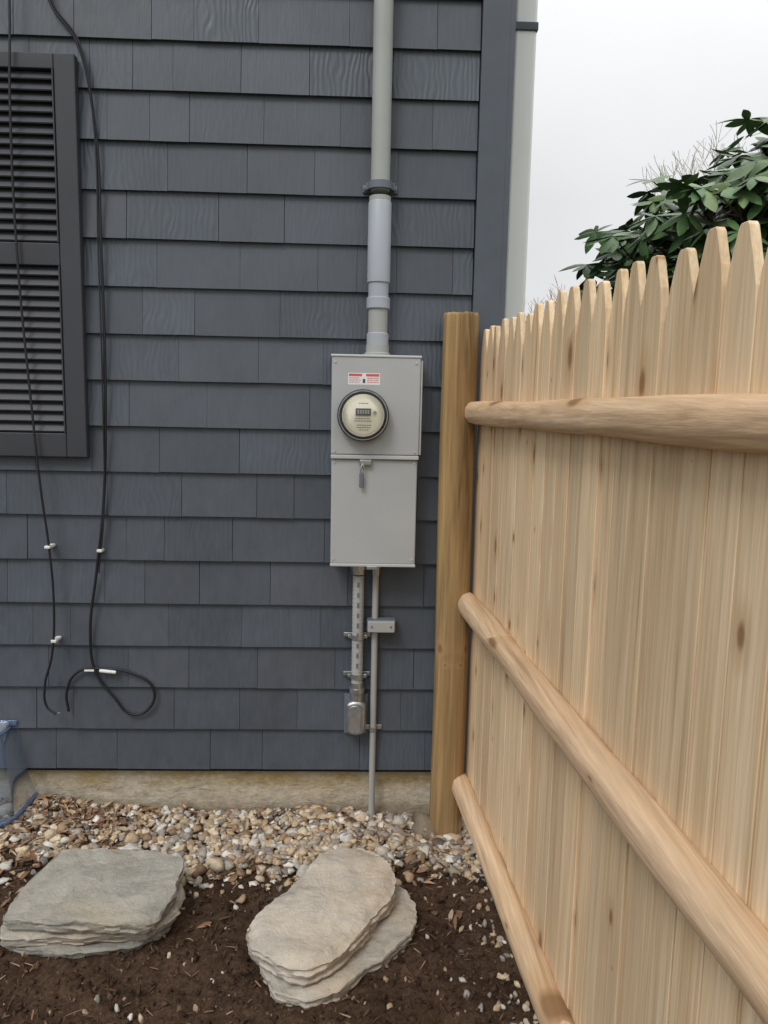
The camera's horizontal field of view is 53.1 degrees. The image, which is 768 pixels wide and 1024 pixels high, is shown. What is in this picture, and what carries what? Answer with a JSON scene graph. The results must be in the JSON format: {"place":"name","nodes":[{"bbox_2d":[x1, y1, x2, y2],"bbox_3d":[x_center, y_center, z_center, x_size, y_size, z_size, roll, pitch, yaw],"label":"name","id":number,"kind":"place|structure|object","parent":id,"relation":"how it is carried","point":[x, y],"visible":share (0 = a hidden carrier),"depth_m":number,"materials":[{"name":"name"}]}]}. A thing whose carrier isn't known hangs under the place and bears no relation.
{"place":"outdoors","nodes":[
{"label":"outdoors","id":0,"kind":"place"},
{"bbox_2d":[0,792,537,1023],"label":"gravel","id":1,"kind":"structure","parent":0,"point":[181,833],"depth_m":2.72,"materials":[{"name":"beige gravel"}]},
{"bbox_2d":[0,721,36,826],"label":"window well cover","id":2,"kind":"object","parent":1,"relation":"on","point":[23,792],"depth_m":2.82,"materials":[{"name":"plastic"}]},
{"bbox_2d":[375,812,460,876],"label":"cobble stones","id":3,"kind":"object","parent":1,"relation":"on","point":[421,821],"visible":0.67,"depth_m":2.84,"materials":[{"name":"beige stone"}]},
{"bbox_2d":[0,796,538,1023],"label":"ground","id":4,"kind":"structure","parent":0,"point":[50,967],"depth_m":2.12,"materials":[{"name":"soil"}]},
{"bbox_2d":[0,848,185,958],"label":"flagstone stack","id":5,"kind":"object","parent":4,"relation":"on","point":[76,903],"visible":1,"depth_m":2.23,"materials":[{"name":"grey stone"}]},
{"bbox_2d":[0,770,465,814],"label":"foundation","id":6,"kind":"object","parent":4,"relation":"on","point":[395,792],"depth_m":2.96,"materials":[{"name":"concrete"}]},
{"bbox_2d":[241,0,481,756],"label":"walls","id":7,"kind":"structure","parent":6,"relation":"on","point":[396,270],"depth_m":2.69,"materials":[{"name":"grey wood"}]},
{"bbox_2d":[0,767,430,771],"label":"drip board","id":8,"kind":"object","parent":7,"relation":"attached to","point":[329,770],"depth_m":2.93,"materials":[{"name":"grey wood"}]},
{"bbox_2d":[0,0,480,769],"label":"front shingles","id":9,"kind":"object","parent":7,"relation":"attached to","point":[236,318],"visible":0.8,"depth_m":2.73,"materials":[{"name":"grey wood"}]},
{"bbox_2d":[8,0,61,714],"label":"coaxial cable","id":10,"kind":"object","parent":9,"relation":"attached to","point":[48,546],"visible":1,"depth_m":2.64,"materials":[{"name":"black plastic"}]},
{"bbox_2d":[0,51,89,457],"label":"louvered shutter","id":11,"kind":"object","parent":9,"relation":"attached to","point":[47,170],"visible":1,"depth_m":2.63,"materials":[{"name":"plastic"}]},
{"bbox_2d":[48,0,155,715],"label":"coaxial cable","id":12,"kind":"object","parent":9,"relation":"attached to","point":[100,550],"visible":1,"depth_m":2.69,"materials":[{"name":"black plastic"}]},
{"bbox_2d":[343,567,370,734],"bbox_3d":[-0.099,0.515,2.835,0.102,0.655,0.070,1,8,-2],"label":"branch conduit","id":13,"kind":"object","parent":9,"relation":"attached to","point":[355,708],"visible":0.98,"depth_m":2.83,"materials":[{"name":"grey metal"}]},
{"bbox_2d":[363,0,397,354],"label":"service conduit","id":14,"kind":"object","parent":9,"relation":"attached to","point":[379,185],"visible":0.95,"depth_m":2.58,"materials":[{"name":"grey plastic"}]},
{"bbox_2d":[366,567,395,816],"bbox_3d":[-0.017,0.720,2.868,0.106,1.065,0.064,1,8,-2],"label":"grounding conduit","id":15,"kind":"object","parent":9,"relation":"attached to","point":[376,624],"visible":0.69,"depth_m":2.85,"materials":[{"name":"grey plastic"}]},
{"bbox_2d":[330,354,422,569],"bbox_3d":[-0.031,-0.168,2.688,0.316,0.748,0.180,1,8,-2],"label":"electric meter box","id":16,"kind":"object","parent":7,"relation":"attached to","point":[376,412],"visible":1,"depth_m":2.67,"materials":[{"name":"grey metal"}]},
{"bbox_2d":[464,0,511,771],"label":"corner board front","id":17,"kind":"object","parent":7,"relation":"attached to","point":[492,116],"visible":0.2,"depth_m":2.65,"materials":[{"name":"grey wood"}]},
{"bbox_2d":[499,0,516,325],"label":"corner board side","id":18,"kind":"object","parent":7,"relation":"attached to","point":[508,149],"visible":0.1,"depth_m":2.64,"materials":[{"name":"grey wood"}]},
{"bbox_2d":[504,0,538,326],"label":"downspout","id":19,"kind":"object","parent":7,"relation":"attached to","point":[527,26],"visible":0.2,"depth_m":3.02,"materials":[{"name":"white metal"}]},
{"bbox_2d":[0,863,520,1023],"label":"bark chips","id":20,"kind":"object","parent":4,"relation":"on","point":[412,978],"visible":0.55,"depth_m":2.13,"materials":[{"name":"bark mulch"},{"name":"soil"}]},
{"bbox_2d":[246,847,417,1009],"bbox_3d":[-0.153,1.202,2.271,0.420,0.117,0.586,7,10,39],"label":"stepping stone pile","id":21,"kind":"object","parent":4,"relation":"on","point":[336,925],"visible":1,"depth_m":2.18,"materials":[{"name":"beige stone"}]},
{"bbox_2d":[429,311,478,834],"bbox_3d":[0.247,0.394,2.789,0.128,2.182,0.123,1,8,-2],"label":"fence post","id":22,"kind":"object","parent":4,"relation":"on","point":[457,429],"visible":0.84,"depth_m":2.71,"materials":[{"name":"brown wood"}]},
{"bbox_2d":[525,274,579,320],"bbox_3d":[4.579,-3.450,19.534,3.444,4.916,3.703,0,8,-10],"label":"bare tree","id":23,"kind":"object","parent":4,"relation":"on","point":[548,297],"visible":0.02,"depth_m":18.90,"materials":[{"name":"grey plant"}]},
{"bbox_2d":[452,221,767,1023],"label":"wooden fence","id":24,"kind":"object","parent":4,"relation":"on","point":[610,789],"visible":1,"depth_m":1.41,"materials":[{"name":"brown wood"}]},
{"bbox_2d":[559,109,767,300],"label":"rhododendron shrub","id":25,"kind":"object","parent":4,"relation":"on","point":[731,200],"visible":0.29,"depth_m":3.73,"materials":[{"name":"green plant"}]},
{"bbox_2d":[633,122,760,212],"bbox_3d":[8.568,-4.930,18.751,5.370,8.215,6.258,1,8,-2],"label":"bare tree","id":26,"kind":"object","parent":4,"relation":"on","point":[693,160],"visible":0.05,"depth_m":17.61,"materials":[{"name":"grey plant"}]},
{"bbox_2d":[524,0,767,321],"label":"sky","id":27,"kind":"structure","parent":0,"point":[619,85],"materials":[{"name":"white"}]}
]}

